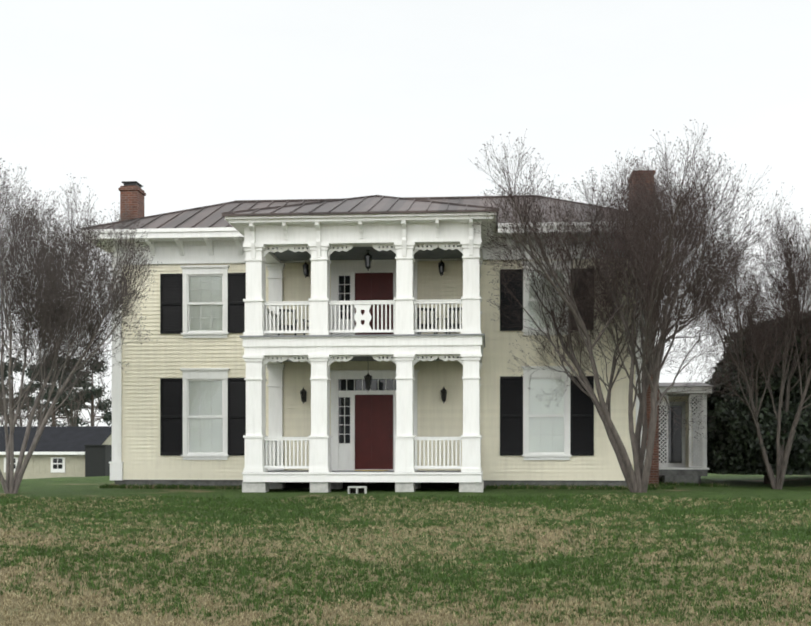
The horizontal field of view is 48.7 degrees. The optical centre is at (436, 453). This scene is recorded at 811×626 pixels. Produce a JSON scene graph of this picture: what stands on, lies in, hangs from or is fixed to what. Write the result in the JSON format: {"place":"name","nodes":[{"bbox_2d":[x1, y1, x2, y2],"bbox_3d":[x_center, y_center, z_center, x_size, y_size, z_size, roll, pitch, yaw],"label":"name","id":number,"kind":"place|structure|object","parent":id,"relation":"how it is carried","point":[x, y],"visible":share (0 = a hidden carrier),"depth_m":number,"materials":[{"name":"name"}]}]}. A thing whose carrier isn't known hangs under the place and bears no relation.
{"place":"outdoors","nodes":[
{"label":"outdoors","id":0,"kind":"place"},
{"bbox_2d":[355,470,388,470],"bbox_3d":[-1.838,0.468,25.280,0.900,0.015,0.550,0,0,4],"label":"porch door mat","id":1,"kind":"object","parent":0,"point":[371,470],"visible":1,"depth_m":25.01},
{"bbox_2d":[115,258,635,487],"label":"house walls","id":2,"kind":"structure","parent":0,"point":[152,361],"depth_m":25.66,"materials":[{"name":"beige wood"}]},
{"bbox_2d":[330,259,418,469],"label":"doors","id":3,"kind":"structure","parent":2,"relation":"in","point":[363,425],"depth_m":25.75,"materials":[{"name":"red wood"}]},
{"bbox_2d":[80,195,669,229],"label":"house roof","id":4,"kind":"structure","parent":2,"relation":"on","point":[210,216],"depth_m":27.04,"materials":[{"name":"grey metal"}]},
{"bbox_2d":[118,181,145,220],"bbox_3d":[-9.891,-3.874,29.058,0.640,9.800,0.680,0,0,4],"label":"chimney","id":5,"kind":"object","parent":4,"relation":"on","point":[133,192],"visible":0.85,"depth_m":28.77,"materials":[{"name":"brick"}]},
{"bbox_2d":[80,221,671,479],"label":"house trim","id":6,"kind":"structure","parent":2,"relation":"attached to","point":[221,245],"depth_m":25.96,"materials":[{"name":"white wood"}]},
{"bbox_2d":[160,261,593,459],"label":"windows","id":7,"kind":"structure","parent":2,"relation":"in","point":[202,413],"depth_m":25.96,"materials":[{"name":"white glass"}]},
{"bbox_2d":[0,473,810,625],"bbox_3d":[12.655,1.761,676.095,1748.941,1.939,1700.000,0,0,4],"label":"lawn","id":8,"kind":"structure","parent":0,"point":[796,487],"depth_m":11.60,"materials":[{"name":"green plant"}]},
{"bbox_2d":[0,378,31,426],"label":"bare tree","id":9,"kind":"object","parent":8,"relation":"on","point":[2,420],"visible":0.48,"depth_m":89.21,"materials":[{"name":"plant"}]},
{"bbox_2d":[0,382,46,425],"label":"bare tree","id":10,"kind":"object","parent":8,"relation":"on","point":[28,410],"visible":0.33,"depth_m":77.34,"materials":[{"name":"plant"}]},
{"bbox_2d":[0,353,51,421],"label":"pine tree","id":11,"kind":"object","parent":8,"relation":"on","point":[32,401],"visible":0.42,"depth_m":108.40,"materials":[{"name":"green plant"}]},
{"bbox_2d":[8,362,69,425],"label":"pine tree","id":12,"kind":"object","parent":8,"relation":"on","point":[59,422],"visible":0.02,"depth_m":126.25,"materials":[{"name":"green plant"}]},
{"bbox_2d":[0,426,111,479],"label":"outbuilding","id":13,"kind":"structure","parent":8,"relation":"on","point":[72,451],"depth_m":59.34,"materials":[{"name":"beige wood"}]},
{"bbox_2d":[25,352,87,425],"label":"pine tree","id":14,"kind":"object","parent":8,"relation":"on","point":[53,395],"visible":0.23,"depth_m":100.05,"materials":[{"name":"green plant"}]},
{"bbox_2d":[34,356,94,423],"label":"pine tree","id":15,"kind":"object","parent":8,"relation":"on","point":[57,387],"visible":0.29,"depth_m":115.96,"materials":[{"name":"green plant"}]},
{"bbox_2d":[34,374,111,425],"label":"bare tree","id":16,"kind":"object","parent":8,"relation":"on","point":[75,412],"visible":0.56,"depth_m":83.34,"materials":[{"name":"plant"}]},
{"bbox_2d":[0,158,161,493],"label":"crape myrtle tree","id":17,"kind":"object","parent":8,"relation":"on","point":[58,305],"visible":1,"depth_m":21.85,"materials":[{"name":"brown plant"}]},
{"bbox_2d":[56,358,111,425],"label":"pine tree","id":18,"kind":"object","parent":8,"relation":"on","point":[107,416],"visible":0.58,"depth_m":93.08,"materials":[{"name":"green plant"}]},
{"bbox_2d":[98,396,111,414],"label":"pine tree","id":19,"kind":"object","parent":8,"relation":"on","point":[110,399],"visible":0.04,"depth_m":112.78,"materials":[{"name":"green plant"}]},
{"bbox_2d":[225,212,495,481],"bbox_3d":[-1.897,-2.719,24.317,7.000,6.910,2.880,0,0,4],"label":"two-story porch","id":20,"kind":"object","parent":8,"relation":"on","point":[320,346],"visible":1,"depth_m":23.32,"materials":[{"name":"white wood"}]},
{"bbox_2d":[278,309,296,334],"bbox_3d":[-4.201,-3.594,25.091,0.560,1.000,0.520,0,0,-11],"label":"porch chair","id":21,"kind":"object","parent":20,"relation":"on","point":[283,320],"visible":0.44,"depth_m":25.28,"materials":[{"name":"white wood"}]},
{"bbox_2d":[303,319,308,334],"bbox_3d":[-3.407,-3.594,25.042,0.560,1.000,0.520,0,0,15],"label":"porch chair","id":22,"kind":"object","parent":20,"relation":"on","point":[304,325],"visible":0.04,"depth_m":24.87,"materials":[{"name":"white wood"}]},
{"bbox_2d":[221,195,499,231],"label":"porch roof","id":23,"kind":"structure","parent":20,"relation":"on","point":[376,204],"depth_m":23.58,"materials":[{"name":"grey metal"}]},
{"bbox_2d":[268,245,462,361],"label":"porch ceilings","id":24,"kind":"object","parent":20,"relation":"attached to","point":[356,253],"depth_m":25.01,"materials":[{"name":"grey wood"}]},
{"bbox_2d":[300,250,446,403],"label":"lanterns","id":25,"kind":"object","parent":20,"relation":"on","point":[368,261],"visible":1,"depth_m":25.39,"materials":[{"name":"metal"}]},
{"bbox_2d":[417,308,438,333],"bbox_3d":[-0.259,-3.594,24.848,0.560,1.000,0.520,0,0,-8],"label":"porch chair","id":26,"kind":"object","parent":20,"relation":"on","point":[426,320],"visible":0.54,"depth_m":25.05,"materials":[{"name":"white wood"}]},
{"bbox_2d":[445,307,461,333],"bbox_3d":[0.536,-3.594,24.799,0.560,1.000,0.520,0,0,12],"label":"porch chair","id":27,"kind":"object","parent":20,"relation":"on","point":[454,324],"visible":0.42,"depth_m":25.02,"materials":[{"name":"white wood"}]},
{"bbox_2d":[242,480,483,493],"bbox_3d":[-1.904,0.926,24.198,6.320,0.800,3.120,0,0,4],"label":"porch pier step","id":28,"kind":"object","parent":8,"relation":"on","point":[357,487],"visible":0.44,"depth_m":23.47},
{"bbox_2d":[469,120,803,492],"bbox_3d":[4.997,-3.409,22.774,8.329,9.006,8.651,0,0,4],"label":"crape myrtle tree","id":29,"kind":"object","parent":8,"relation":"on","point":[653,268],"visible":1,"depth_m":22.52,"materials":[{"name":"brown plant"}]},
{"bbox_2d":[627,170,658,484],"bbox_3d":[6.418,-3.749,28.053,0.740,9.950,1.800,0,0,4],"label":"chimney","id":30,"kind":"object","parent":8,"relation":"on","point":[654,475],"visible":0.15,"depth_m":27.14,"materials":[{"name":"brick"}]},
{"bbox_2d":[659,382,713,484],"bbox_3d":[6.086,-0.649,33.970,7.590,4.150,8.470,0,0,4],"label":"side porch","id":31,"kind":"object","parent":8,"relation":"on","point":[683,457],"visible":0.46,"depth_m":30.16,"materials":[{"name":"white painted wood"},{"name":"metal"}]},
{"bbox_2d":[683,202,810,488],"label":"crape myrtle tree","id":32,"kind":"object","parent":8,"relation":"on","point":[794,313],"visible":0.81,"depth_m":27.72,"materials":[{"name":"brown plant"}]},
{"bbox_2d":[691,363,810,483],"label":"bush","id":33,"kind":"object","parent":8,"relation":"on","point":[725,455],"visible":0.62,"depth_m":28.98,"materials":[{"name":"green plant"}]},
{"bbox_2d":[712,312,810,468],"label":"evergreen tree","id":34,"kind":"object","parent":8,"relation":"on","point":[802,450],"visible":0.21,"depth_m":28.96,"materials":[{"name":"green plant"}]},
{"bbox_2d":[0,0,810,426],"label":"sky","id":35,"kind":"structure","parent":0,"point":[196,103],"materials":[{"name":"white"}]}
]}

